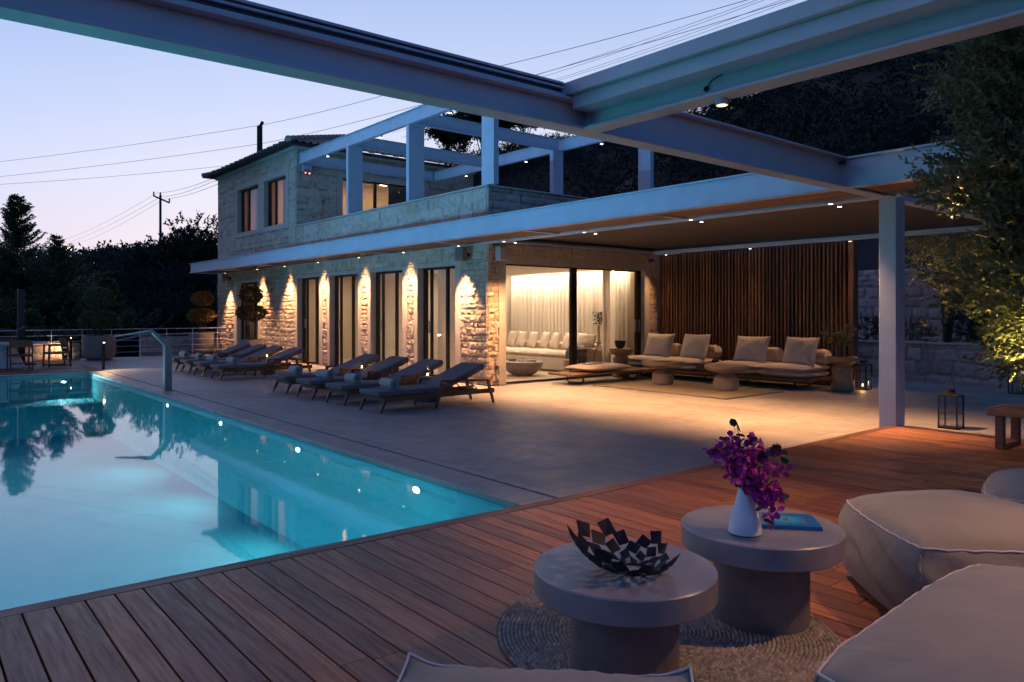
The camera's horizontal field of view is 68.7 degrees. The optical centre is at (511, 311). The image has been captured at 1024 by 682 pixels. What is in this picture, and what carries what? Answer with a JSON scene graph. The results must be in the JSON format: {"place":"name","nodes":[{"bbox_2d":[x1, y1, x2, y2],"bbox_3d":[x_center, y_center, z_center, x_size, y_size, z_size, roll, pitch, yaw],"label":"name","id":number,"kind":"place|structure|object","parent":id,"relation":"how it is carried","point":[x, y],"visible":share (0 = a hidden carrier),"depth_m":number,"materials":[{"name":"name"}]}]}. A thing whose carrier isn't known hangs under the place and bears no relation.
{"place":"outdoors","nodes":[
{"label":"outdoors","id":0,"kind":"place"},
{"bbox_2d":[0,360,101,374],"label":"wood deck","id":1,"kind":"structure","parent":0,"point":[74,367],"depth_m":21.14,"materials":[{"name":"wood"}]},
{"bbox_2d":[6,340,33,370],"bbox_3d":[-13.797,1.212,20.993,0.565,0.843,0.625,0,0,-42],"label":"dining chair","id":2,"kind":"object","parent":1,"relation":"on","point":[20,343],"visible":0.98,"depth_m":20.91,"materials":[{"name":"brown wood"}]},
{"bbox_2d":[0,341,46,368],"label":"dining table","id":3,"kind":"object","parent":1,"relation":"on","point":[3,350],"visible":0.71,"depth_m":21.44,"materials":[{"name":"white ceramic"}]},
{"bbox_2d":[17,289,35,364],"bbox_3d":[-15.115,0.465,23.056,0.700,2.330,0.700,0,0,-40],"label":"parasol mast","id":4,"kind":"object","parent":1,"relation":"on","point":[21,314],"visible":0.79,"depth_m":22.96,"materials":[{"name":"black metal"}]},
{"bbox_2d":[25,343,61,360],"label":"block wall","id":5,"kind":"structure","parent":1,"relation":"on","point":[37,352],"depth_m":24.97,"materials":[{"name":"stone"}]},
{"bbox_2d":[42,338,71,366],"bbox_3d":[-13.568,1.212,22.330,0.565,0.843,0.625,0,0,42],"label":"dining chair","id":6,"kind":"object","parent":1,"relation":"on","point":[63,341],"visible":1,"depth_m":22.30,"materials":[{"name":"brown wood"}]},
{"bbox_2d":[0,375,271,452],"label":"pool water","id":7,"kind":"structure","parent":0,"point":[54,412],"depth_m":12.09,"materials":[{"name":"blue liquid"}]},
{"bbox_2d":[116,331,216,344],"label":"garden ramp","id":8,"kind":"structure","parent":0,"point":[133,340],"depth_m":29.85,"materials":[{"name":"concrete"}]},
{"bbox_2d":[0,374,508,638],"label":"pool basin","id":9,"kind":"object","parent":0,"point":[81,520],"visible":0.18,"depth_m":10.23,"materials":[{"name":"blue tile"}]},
{"bbox_2d":[0,371,553,506],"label":"pool coping","id":10,"kind":"object","parent":9,"relation":"on","point":[492,491],"visible":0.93,"depth_m":8.81,"materials":[{"name":"grey stone"}]},
{"bbox_2d":[114,330,171,390],"bbox_3d":[-7.528,1.002,15.316,1.065,1.255,0.200,0,0,-40],"label":"pool shower","id":11,"kind":"object","parent":10,"relation":"on","point":[167,366],"visible":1,"depth_m":15.51,"materials":[{"name":"silver metal"}]},
{"bbox_2d":[0,0,805,256],"label":"sky","id":12,"kind":"structure","parent":0,"point":[61,92],"materials":[{"name":"blue"}]},
{"bbox_2d":[2,42,1015,342],"bbox_3d":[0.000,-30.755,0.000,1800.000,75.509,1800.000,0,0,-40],"label":"ground","id":13,"kind":"structure","parent":0,"point":[868,253],"depth_m":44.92,"materials":[{"name":"green plant"}]},
{"bbox_2d":[0,308,92,358],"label":"conifer","id":14,"kind":"object","parent":13,"relation":"on","point":[33,321],"visible":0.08,"depth_m":30.77,"materials":[{"name":"green plant"}]},
{"bbox_2d":[0,193,137,335],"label":"conifer","id":15,"kind":"object","parent":13,"relation":"on","point":[15,233],"visible":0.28,"depth_m":38.48,"materials":[{"name":"green plant"}]},
{"bbox_2d":[0,233,174,357],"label":"conifer","id":16,"kind":"object","parent":13,"relation":"on","point":[57,301],"visible":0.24,"depth_m":36.01,"materials":[{"name":"green plant"}]},
{"bbox_2d":[62,325,138,358],"bbox_3d":[-16.957,3.944,32.667,9.628,7.120,9.316,0,0,-40],"label":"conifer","id":17,"kind":"object","parent":13,"relation":"on","point":[121,351],"visible":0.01,"depth_m":32.35,"materials":[{"name":"green plant"}]},
{"bbox_2d":[42,277,173,358],"bbox_3d":[-18.568,2.934,35.167,10.130,9.139,10.100,0,0,-12],"label":"conifer","id":18,"kind":"object","parent":13,"relation":"on","point":[127,327],"visible":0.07,"depth_m":34.76,"materials":[{"name":"green plant"}]},
{"bbox_2d":[98,238,170,309],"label":"broadleaf tree","id":19,"kind":"object","parent":13,"relation":"on","point":[132,262],"visible":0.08,"depth_m":52.28,"materials":[{"name":"green plant"}]},
{"bbox_2d":[128,210,217,275],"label":"broadleaf tree","id":20,"kind":"object","parent":13,"relation":"on","point":[188,243],"visible":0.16,"depth_m":53.62,"materials":[{"name":"green plant"}]},
{"bbox_2d":[140,335,216,355],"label":"garden wall","id":21,"kind":"structure","parent":13,"relation":"on","point":[176,342],"depth_m":29.04,"materials":[{"name":"stone"}]},
{"bbox_2d":[257,121,263,150],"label":"utility pole","id":22,"kind":"object","parent":13,"relation":"on","point":[259,137],"visible":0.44,"depth_m":45.86,"materials":[{"name":"brown wood"}]},
{"bbox_2d":[0,0,745,161],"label":"power line","id":23,"kind":"object","parent":22,"relation":"attached to","point":[379,96],"visible":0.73,"depth_m":32.62,"materials":[{"name":"grey metal"}]},
{"bbox_2d":[0,0,788,176],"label":"power line","id":24,"kind":"object","parent":22,"relation":"attached to","point":[422,104],"visible":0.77,"depth_m":33.30,"materials":[{"name":"grey metal"}]},
{"bbox_2d":[424,111,472,164],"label":"skyline tree","id":25,"kind":"object","parent":13,"relation":"on","point":[441,137],"visible":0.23,"depth_m":99.73,"materials":[{"name":"green plant"}]},
{"bbox_2d":[441,111,516,155],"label":"skyline tree","id":26,"kind":"object","parent":13,"relation":"on","point":[472,118],"visible":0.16,"depth_m":93.62,"materials":[{"name":"green plant"}]},
{"bbox_2d":[499,120,544,148],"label":"skyline tree","id":27,"kind":"object","parent":13,"relation":"on","point":[523,127],"visible":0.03,"depth_m":92.62,"materials":[{"name":"green plant"}]},
{"bbox_2d":[858,268,972,342],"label":"garden wall","id":28,"kind":"structure","parent":13,"relation":"on","point":[868,291],"depth_m":20.99,"materials":[{"name":"stone"}]},
{"bbox_2d":[905,316,942,341],"bbox_3d":[10.190,0.465,19.141,1.580,0.828,1.439,0,0,-40],"label":"garden shrub","id":29,"kind":"object","parent":13,"relation":"on","point":[922,327],"visible":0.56,"depth_m":18.81,"materials":[{"name":"green plant"}]},
{"bbox_2d":[858,339,1023,385],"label":"retaining wall","id":30,"kind":"structure","parent":13,"relation":"on","point":[935,361],"depth_m":17.66,"materials":[{"name":"stone"}]},
{"bbox_2d":[858,313,878,339],"bbox_3d":[9.343,0.481,19.720,1.428,0.956,1.230,0,0,-40],"label":"garden shrub","id":31,"kind":"object","parent":30,"relation":"on","point":[875,326],"visible":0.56,"depth_m":19.58,"materials":[{"name":"green plant"}]},
{"bbox_2d":[905,230,997,342],"bbox_3d":[11.067,-1.500,18.595,4.244,5.218,3.758,0,0,6],"label":"garden tree","id":32,"kind":"object","parent":13,"relation":"on","point":[940,246],"visible":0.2,"depth_m":18.60,"materials":[{"name":"green plant"}]},
{"bbox_2d":[939,302,1008,342],"bbox_3d":[11.100,0.272,17.699,1.771,1.364,1.814,0,0,2],"label":"garden shrub","id":33,"kind":"object","parent":13,"relation":"on","point":[960,316],"visible":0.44,"depth_m":17.77,"materials":[{"name":"green plant"}]},
{"bbox_2d":[0,426,1023,681],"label":"deck","id":34,"kind":"structure","parent":0,"point":[376,610],"depth_m":3.96,"materials":[{"name":"brown wood"}]},
{"bbox_2d":[0,425,900,617],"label":"deck edge board","id":35,"kind":"object","parent":34,"relation":"attached to","point":[84,597],"visible":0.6,"depth_m":4.83,"materials":[{"name":"brown wood"}]},
{"bbox_2d":[397,652,696,681],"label":"beanbag","id":36,"kind":"object","parent":34,"relation":"on","point":[416,668],"visible":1,"depth_m":2.16,"materials":[{"name":"beige fabric"}]},
{"bbox_2d":[496,588,841,681],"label":"round rug","id":37,"kind":"object","parent":34,"relation":"on","point":[533,631],"visible":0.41,"depth_m":3.32,"materials":[{"name":"wicker"}]},
{"bbox_2d":[534,539,717,674],"bbox_3d":[0.473,1.278,3.147,0.760,0.421,0.760,0,0,-40],"label":"concrete table","id":38,"kind":"object","parent":37,"relation":"on","point":[623,624],"visible":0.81,"depth_m":2.94,"materials":[{"name":"grey concrete"}]},
{"bbox_2d":[567,518,679,576],"bbox_3d":[0.450,0.982,3.112,0.434,0.167,0.459,0,0,-1],"label":"rhombic bowl","id":39,"kind":"object","parent":38,"relation":"on","point":[599,557],"visible":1,"depth_m":3.20,"materials":[{"name":"black metal"}]},
{"bbox_2d":[681,505,845,635],"bbox_3d":[1.216,1.264,3.660,0.760,0.448,0.760,0,0,-40],"label":"concrete table","id":40,"kind":"object","parent":37,"relation":"on","point":[764,582],"visible":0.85,"depth_m":3.45,"materials":[{"name":"grey concrete"}]},
{"bbox_2d":[728,486,761,536],"bbox_3d":[1.095,0.932,3.517,0.154,0.213,0.154,0,0,-40],"label":"flower vase","id":41,"kind":"object","parent":40,"relation":"on","point":[744,520],"visible":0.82,"depth_m":3.47,"materials":[{"name":"white ceramic"}]},
{"bbox_2d":[702,419,792,530],"bbox_3d":[1.097,0.745,3.497,0.275,0.496,0.416,0,0,-80],"label":"bougainvillea","id":42,"kind":"object","parent":41,"relation":"in","point":[753,482],"visible":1,"depth_m":3.47,"materials":[{"name":"purple plant"}]},
{"bbox_2d":[758,512,822,530],"bbox_3d":[1.343,1.030,3.687,0.300,0.019,0.233,0,0,9],"label":"picture book","id":43,"kind":"object","parent":40,"relation":"on","point":[791,521],"visible":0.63,"depth_m":3.63,"materials":[{"name":"blue paper"}]},
{"bbox_2d":[813,564,1023,681],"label":"beanbag","id":44,"kind":"object","parent":34,"relation":"on","point":[965,624],"visible":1,"depth_m":2.03,"materials":[{"name":"beige fabric"}]},
{"bbox_2d":[838,490,1023,610],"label":"beanbag","id":45,"kind":"object","parent":34,"relation":"on","point":[902,546],"visible":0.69,"depth_m":3.59,"materials":[{"name":"beige fabric"}]},
{"bbox_2d":[887,25,1023,396],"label":"olive tree","id":46,"kind":"object","parent":34,"relation":"on","point":[992,64],"visible":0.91,"depth_m":7.07,"materials":[{"name":"green plant"}]},
{"bbox_2d":[981,468,1023,503],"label":"beanbag","id":47,"kind":"object","parent":34,"relation":"on","point":[1007,484],"visible":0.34,"depth_m":4.61,"materials":[{"name":"beige fabric"}]},
{"bbox_2d":[987,403,1023,449],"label":"garden bench","id":48,"kind":"object","parent":34,"relation":"on","point":[1002,412],"visible":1,"depth_m":8.20,"materials":[{"name":"brown wood"}]},
{"bbox_2d":[72,354,1023,497],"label":"paving","id":49,"kind":"structure","parent":0,"point":[557,439],"depth_m":11.45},
{"bbox_2d":[82,335,115,359],"bbox_3d":[-14.067,1.215,25.507,1.040,0.830,1.040,0,0,-40],"label":"planter","id":50,"kind":"object","parent":49,"relation":"on","point":[91,347],"visible":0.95,"depth_m":25.09,"materials":[{"name":"concrete"}]},
{"bbox_2d":[77,286,121,335],"bbox_3d":[-14.075,0.002,25.493,1.348,1.769,1.341,0,0,-40],"label":"topiary shrub","id":51,"kind":"object","parent":50,"relation":"on","point":[113,318],"visible":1,"depth_m":25.26,"materials":[{"name":"green plant"}]},
{"bbox_2d":[189,333,213,353],"bbox_3d":[-12.116,1.230,29.236,0.920,0.800,0.920,0,0,-40],"label":"planter","id":52,"kind":"object","parent":49,"relation":"on","point":[202,344],"visible":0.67,"depth_m":28.86,"materials":[{"name":"ceramic"}]},
{"bbox_2d":[186,290,217,332],"bbox_3d":[-12.107,0.034,29.243,1.211,1.762,1.231,0,0,-40],"label":"topiary shrub","id":53,"kind":"object","parent":52,"relation":"on","point":[196,299],"visible":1,"depth_m":29.03,"materials":[{"name":"green plant"}]},
{"bbox_2d":[172,343,250,370],"bbox_3d":[-8.593,1.276,21.581,2.360,0.708,0.730,0,0,-40],"label":"sun lounger","id":54,"kind":"object","parent":49,"relation":"on","point":[233,349],"visible":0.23,"depth_m":21.64,"materials":[{"name":"grey fabric"}]},
{"bbox_2d":[180,344,266,373],"bbox_3d":[-7.831,1.276,20.662,2.360,0.708,0.730,0,0,-39],"label":"sun lounger","id":55,"kind":"object","parent":49,"relation":"on","point":[246,351],"visible":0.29,"depth_m":20.66,"materials":[{"name":"grey fabric"}]},
{"bbox_2d":[193,345,290,376],"bbox_3d":[-7.110,1.276,19.788,2.360,0.708,0.730,0,0,-40],"label":"sun lounger","id":56,"kind":"object","parent":49,"relation":"on","point":[268,351],"visible":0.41,"depth_m":19.69,"materials":[{"name":"grey fabric"}]},
{"bbox_2d":[239,339,263,345],"bbox_3d":[-8.770,1.275,25.191,0.800,0.710,0.800,0,0,-40],"label":"planter","id":57,"kind":"object","parent":49,"relation":"on","point":[255,342],"visible":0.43,"depth_m":24.88,"materials":[{"name":"ceramic"}]},
{"bbox_2d":[234,286,267,339],"bbox_3d":[-8.767,0.049,25.193,1.096,1.908,1.128,0,0,-40],"label":"topiary shrub","id":58,"kind":"object","parent":57,"relation":"on","point":[242,314],"visible":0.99,"depth_m":25.03,"materials":[{"name":"green plant"}]},
{"bbox_2d":[210,347,311,380],"bbox_3d":[-6.258,1.276,18.771,2.360,0.708,0.730,0,0,-39],"label":"sun lounger","id":59,"kind":"object","parent":49,"relation":"on","point":[267,363],"visible":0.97,"depth_m":18.63,"materials":[{"name":"grey fabric"}]},
{"bbox_2d":[272,353,388,393],"bbox_3d":[-3.794,1.276,15.819,2.360,0.708,0.730,0,0,-39],"label":"sun lounger","id":60,"kind":"object","parent":49,"relation":"on","point":[343,369],"visible":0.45,"depth_m":15.71,"materials":[{"name":"fabric"}]},
{"bbox_2d":[296,356,417,399],"bbox_3d":[-3.040,1.276,14.880,2.360,0.708,0.730,0,0,-40],"label":"sun lounger","id":61,"kind":"object","parent":49,"relation":"on","point":[378,369],"visible":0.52,"depth_m":14.78,"materials":[{"name":"grey fabric"}]},
{"bbox_2d":[325,359,452,405],"bbox_3d":[-2.251,1.276,13.966,2.360,0.708,0.730,0,0,-40],"label":"sun lounger","id":62,"kind":"object","parent":49,"relation":"on","point":[410,373],"visible":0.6,"depth_m":13.87,"materials":[{"name":"fabric"}]},
{"bbox_2d":[359,362,494,413],"bbox_3d":[-1.432,1.276,12.948,2.360,0.708,0.730,0,0,-40],"label":"sun lounger","id":63,"kind":"object","parent":49,"relation":"on","point":[438,386],"visible":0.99,"depth_m":12.85,"materials":[{"name":"grey fabric"}]},
{"bbox_2d":[379,377,398,388],"bbox_3d":[-2.053,1.189,12.486,0.180,0.163,0.428,0,0,-35],"label":"towel","id":64,"kind":"object","parent":63,"relation":"on","point":[388,383],"visible":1,"depth_m":12.36,"materials":[{"name":"grey fabric"}]},
{"bbox_2d":[0,0,1023,426],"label":"pergola","id":65,"kind":"object","parent":49,"relation":"on","point":[646,102],"visible":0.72,"depth_m":5.03,"materials":[{"name":"white metal"}]},
{"bbox_2d":[548,367,655,383],"bbox_3d":[2.170,1.505,17.693,2.800,0.250,0.840,0,0,-40],"label":"daybed base","id":66,"kind":"object","parent":49,"relation":"on","point":[574,373],"visible":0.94,"depth_m":17.28,"materials":[{"name":"brown wood"}]},
{"bbox_2d":[565,363,631,370],"bbox_3d":[2.035,1.286,17.543,1.450,0.176,0.800,0,0,-40],"label":"seat pad","id":67,"kind":"object","parent":66,"relation":"on","point":[601,367],"visible":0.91,"depth_m":17.24,"materials":[{"name":"beige fabric"}]},
{"bbox_2d":[190,130,1022,385],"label":"house","id":68,"kind":"structure","parent":49,"relation":"on","point":[340,302],"depth_m":19.58,"materials":[{"name":"stone"}]},
{"bbox_2d":[241,282,257,338],"bbox_3d":[-9.636,0.272,27.771,0.145,2.715,2.180,0,0,-40],"label":"door","id":69,"kind":"structure","parent":68,"relation":"in","point":[243,323],"depth_m":28.24,"materials":[{"name":"grey"}]},
{"bbox_2d":[241,186,257,232],"bbox_3d":[-9.617,-3.785,27.767,0.100,1.630,2.110,0,0,-40],"label":"window","id":70,"kind":"structure","parent":68,"relation":"in","point":[248,190],"depth_m":28.49,"materials":[{"name":"brown"}]},
{"bbox_2d":[268,176,285,226],"bbox_3d":[-7.994,-3.785,25.807,0.100,1.630,1.900,0,0,-40],"label":"window","id":71,"kind":"structure","parent":68,"relation":"in","point":[275,182],"depth_m":26.06,"materials":[{"name":"brown"}]},
{"bbox_2d":[302,277,318,363],"bbox_3d":[-6.286,0.272,23.722,0.145,2.715,1.630,0,0,-40],"label":"door","id":72,"kind":"structure","parent":68,"relation":"in","point":[305,281],"depth_m":24.07,"materials":[{"name":"grey metal"}]},
{"bbox_2d":[335,274,357,365],"bbox_3d":[-4.756,0.272,21.873,0.145,2.715,1.770,0,0,-40],"label":"door","id":73,"kind":"structure","parent":68,"relation":"in","point":[338,322],"depth_m":22.24,"materials":[{"name":"grey"}]},
{"bbox_2d":[343,178,405,207],"bbox_3d":[-4.588,-3.225,26.529,3.250,2.650,0.070,0,0,-40],"label":"window","id":74,"kind":"structure","parent":68,"relation":"in","point":[374,183],"depth_m":26.31,"materials":[{"name":"brown"}]},
{"bbox_2d":[376,270,401,370],"bbox_3d":[-3.201,0.272,19.993,0.145,2.715,1.670,0,0,-40],"label":"door","id":75,"kind":"structure","parent":68,"relation":"in","point":[380,324],"depth_m":20.34,"materials":[{"name":"grey"}]},
{"bbox_2d":[388,186,405,204],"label":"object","id":76,"kind":"object","parent":68,"relation":"hanging from","point":[396,195],"visible":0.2,"depth_m":27.16,"materials":[{"name":"grey fabric"}]},
{"bbox_2d":[423,266,454,373],"bbox_3d":[-1.693,0.272,18.170,0.145,2.715,1.620,0,0,-40],"label":"door","id":77,"kind":"structure","parent":68,"relation":"in","point":[428,326],"depth_m":18.51,"materials":[{"name":"grey metal"}]},
{"bbox_2d":[438,269,454,373],"bbox_3d":[-1.609,0.240,18.591,0.091,2.720,0.800,0,0,-38],"label":"curtain","id":78,"kind":"object","parent":68,"relation":"hanging from","point":[441,315],"visible":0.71,"depth_m":18.66,"materials":[{"name":"beige fabric"}]},
{"bbox_2d":[455,247,469,261],"bbox_3d":[-1.071,-1.300,16.920,0.360,0.320,0.280,0,0,-40],"label":"wall speaker","id":79,"kind":"object","parent":68,"relation":"attached to","point":[461,254],"depth_m":16.76,"materials":[{"name":"grey"}]},
{"bbox_2d":[298,104,653,213],"bbox_3d":[-1.602,-3.510,22.010,5.350,3.280,10.400,0,0,-40],"label":"roof pergola","id":80,"kind":"object","parent":68,"relation":"on","point":[416,152],"visible":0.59,"depth_m":21.68,"materials":[{"name":"white metal"}]},
{"bbox_2d":[495,246,508,260],"bbox_3d":[-0.273,-1.290,16.646,0.280,0.320,0.340,0,0,-40],"label":"wall speaker","id":81,"kind":"object","parent":68,"relation":"attached to","point":[501,253],"depth_m":16.51,"materials":[{"name":"grey plastic"}]},
{"bbox_2d":[506,360,542,375],"bbox_3d":[0.274,1.440,19.201,1.040,0.350,1.040,0,0,-40],"label":"bowl table","id":82,"kind":"object","parent":68,"relation":"on","point":[519,368],"visible":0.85,"depth_m":18.82,"materials":[{"name":"concrete"}]},
{"bbox_2d":[506,340,601,370],"bbox_3d":[0.731,1.230,21.747,1.390,0.700,4.620,0,0,-40],"label":"indoor sofa","id":83,"kind":"object","parent":68,"relation":"on","point":[551,358],"visible":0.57,"depth_m":20.56,"materials":[{"name":"fabric"}]},
{"bbox_2d":[565,346,594,363],"bbox_3d":[1.811,1.215,19.837,0.720,0.610,0.400,0,0,-40],"label":"throw blanket","id":84,"kind":"object","parent":83,"relation":"on","point":[581,356],"visible":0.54,"depth_m":19.66,"materials":[{"name":"grey fabric"}]},
{"bbox_2d":[577,334,596,345],"bbox_3d":[2.025,0.759,20.298,0.550,0.299,0.230,0,0,30],"label":"indoor pillow","id":85,"kind":"object","parent":83,"relation":"on","point":[585,339],"visible":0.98,"depth_m":20.22,"materials":[{"name":"beige fabric"}]},
{"bbox_2d":[511,271,630,360],"bbox_3d":[1.595,0.220,22.507,0.138,2.760,5.150,0,0,-39],"label":"curtain","id":86,"kind":"object","parent":68,"relation":"hanging from","point":[540,304],"visible":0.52,"depth_m":22.65,"materials":[{"name":"beige fabric"}]},
{"bbox_2d":[506,264,640,383],"bbox_3d":[1.592,0.270,18.455,4.740,2.720,0.130,0,0,-40],"label":"door","id":87,"kind":"structure","parent":68,"relation":"in","point":[572,271],"depth_m":18.39,"materials":[{"name":"grey metal"}]},
{"bbox_2d":[592,312,601,361],"bbox_3d":[2.284,0.807,19.972,0.502,1.624,0.541,0,0,-40],"label":"tripod lamp","id":88,"kind":"object","parent":68,"relation":"on","point":[597,318],"visible":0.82,"depth_m":19.93,"materials":[{"name":"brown wood"}]},
{"bbox_2d":[602,270,614,362],"bbox_3d":[2.603,0.230,20.206,0.105,2.740,1.217,0,0,22],"label":"curtain","id":89,"kind":"object","parent":68,"relation":"hanging from","point":[608,310],"visible":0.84,"depth_m":20.08,"materials":[{"name":"beige fabric"}]},
{"bbox_2d":[505,200,982,254],"bbox_3d":[4.472,-1.635,15.004,5.780,0.210,8.620,0,0,-40],"label":"lounge canopy","id":90,"kind":"object","parent":68,"relation":"attached to","point":[844,222],"visible":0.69,"depth_m":15.26,"materials":[{"name":"beige paint"}]},
{"bbox_2d":[609,348,632,376],"bbox_3d":[2.746,1.278,18.832,0.590,0.705,0.590,0,0,-40],"label":"side table","id":91,"kind":"object","parent":49,"relation":"on","point":[621,357],"visible":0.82,"depth_m":18.65,"materials":[{"name":"brown wood"}]},
{"bbox_2d":[628,343,721,380],"bbox_3d":[4.150,1.214,18.566,1.175,0.833,2.680,0,0,-40],"label":"sofa","id":92,"kind":"object","parent":49,"relation":"on","point":[714,352],"visible":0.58,"depth_m":18.14,"materials":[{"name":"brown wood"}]},
{"bbox_2d":[643,333,674,356],"bbox_3d":[3.732,0.835,18.985,0.802,0.585,0.352,0,0,43],"label":"scatter pillow","id":93,"kind":"object","parent":92,"relation":"on","point":[659,344],"visible":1,"depth_m":18.86,"materials":[{"name":"beige fabric"}]},
{"bbox_2d":[680,334,710,359],"bbox_3d":[4.434,0.835,18.139,0.345,0.601,0.810,0,0,-40],"label":"scatter pillow","id":94,"kind":"object","parent":92,"relation":"on","point":[694,346],"visible":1,"depth_m":18.00,"materials":[{"name":"beige fabric"}]},
{"bbox_2d":[592,380,784,399],"bbox_3d":[3.659,1.619,15.862,2.060,0.018,3.420,0,0,-40],"label":"rug","id":95,"kind":"object","parent":49,"relation":"on","point":[693,389],"visible":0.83,"depth_m":15.59,"materials":[{"name":"beige fabric"}]},
{"bbox_2d":[641,360,683,383],"bbox_3d":[3.400,1.371,16.881,0.950,0.517,0.950,0,0,-40],"label":"coffee table","id":96,"kind":"object","parent":95,"relation":"on","point":[662,373],"visible":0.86,"depth_m":16.67,"materials":[{"name":"beige ceramic"}]},
{"bbox_2d":[704,364,747,389],"bbox_3d":[4.476,1.370,15.643,0.890,0.520,0.890,0,0,-40],"label":"coffee table","id":97,"kind":"object","parent":95,"relation":"on","point":[725,378],"visible":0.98,"depth_m":15.42,"materials":[{"name":"beige ceramic"}]},
{"bbox_2d":[660,240,857,387],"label":"slat wall","id":98,"kind":"structure","parent":49,"relation":"on","point":[725,299],"depth_m":17.71,"materials":[{"name":"brown wood"}]},
{"bbox_2d":[712,347,831,388],"bbox_3d":[5.753,1.213,16.628,1.175,0.835,2.270,0,0,-40],"label":"sofa","id":99,"kind":"object","parent":49,"relation":"on","point":[773,368],"visible":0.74,"depth_m":16.03,"materials":[{"name":"beige fabric"}]},
{"bbox_2d":[732,336,770,362],"bbox_3d":[5.423,0.835,16.946,0.801,0.575,0.361,0,0,44],"label":"scatter pillow","id":100,"kind":"object","parent":99,"relation":"on","point":[751,348],"visible":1,"depth_m":16.83,"materials":[{"name":"beige fabric"}]},
{"bbox_2d":[781,336,819,365],"bbox_3d":[6.175,0.835,16.036,0.340,0.601,0.813,0,0,-40],"label":"scatter pillow","id":101,"kind":"object","parent":99,"relation":"on","point":[797,350],"visible":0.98,"depth_m":15.91,"materials":[{"name":"beige fabric"}]},
{"bbox_2d":[827,356,857,391],"bbox_3d":[6.816,1.278,15.450,0.590,0.703,0.590,0,0,-40],"label":"side table","id":102,"kind":"object","parent":49,"relation":"on","point":[842,372],"visible":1,"depth_m":15.28,"materials":[{"name":"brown wood"}]},
{"bbox_2d":[820,324,856,355],"bbox_3d":[6.750,0.565,15.523,0.688,0.719,0.669,0,0,4],"label":"branch vase","id":103,"kind":"object","parent":102,"relation":"on","point":[846,339],"visible":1,"depth_m":15.45,"materials":[{"name":"green glass"}]},
{"bbox_2d":[853,355,871,389],"bbox_3d":[7.376,1.268,15.745,0.270,0.724,0.270,0,0,-40],"label":"lantern","id":104,"kind":"object","parent":49,"relation":"on","point":[862,363],"visible":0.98,"depth_m":15.72,"materials":[{"name":"black metal"}]},
{"bbox_2d":[938,381,963,429],"bbox_3d":[6.148,1.298,10.485,0.255,0.664,0.255,0,0,-40],"label":"lantern","id":105,"kind":"object","parent":49,"relation":"on","point":[950,393],"visible":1,"depth_m":10.46,"materials":[{"name":"black metal"}]},
{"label":"lounge floor edge","id":106,"kind":"structure","parent":0,"visible":0},
{"bbox_2d":[0,327,225,356],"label":"pool railing","id":107,"kind":"object","parent":106,"relation":"on","point":[166,339],"visible":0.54,"depth_m":27.30,"materials":[{"name":"white metal"}]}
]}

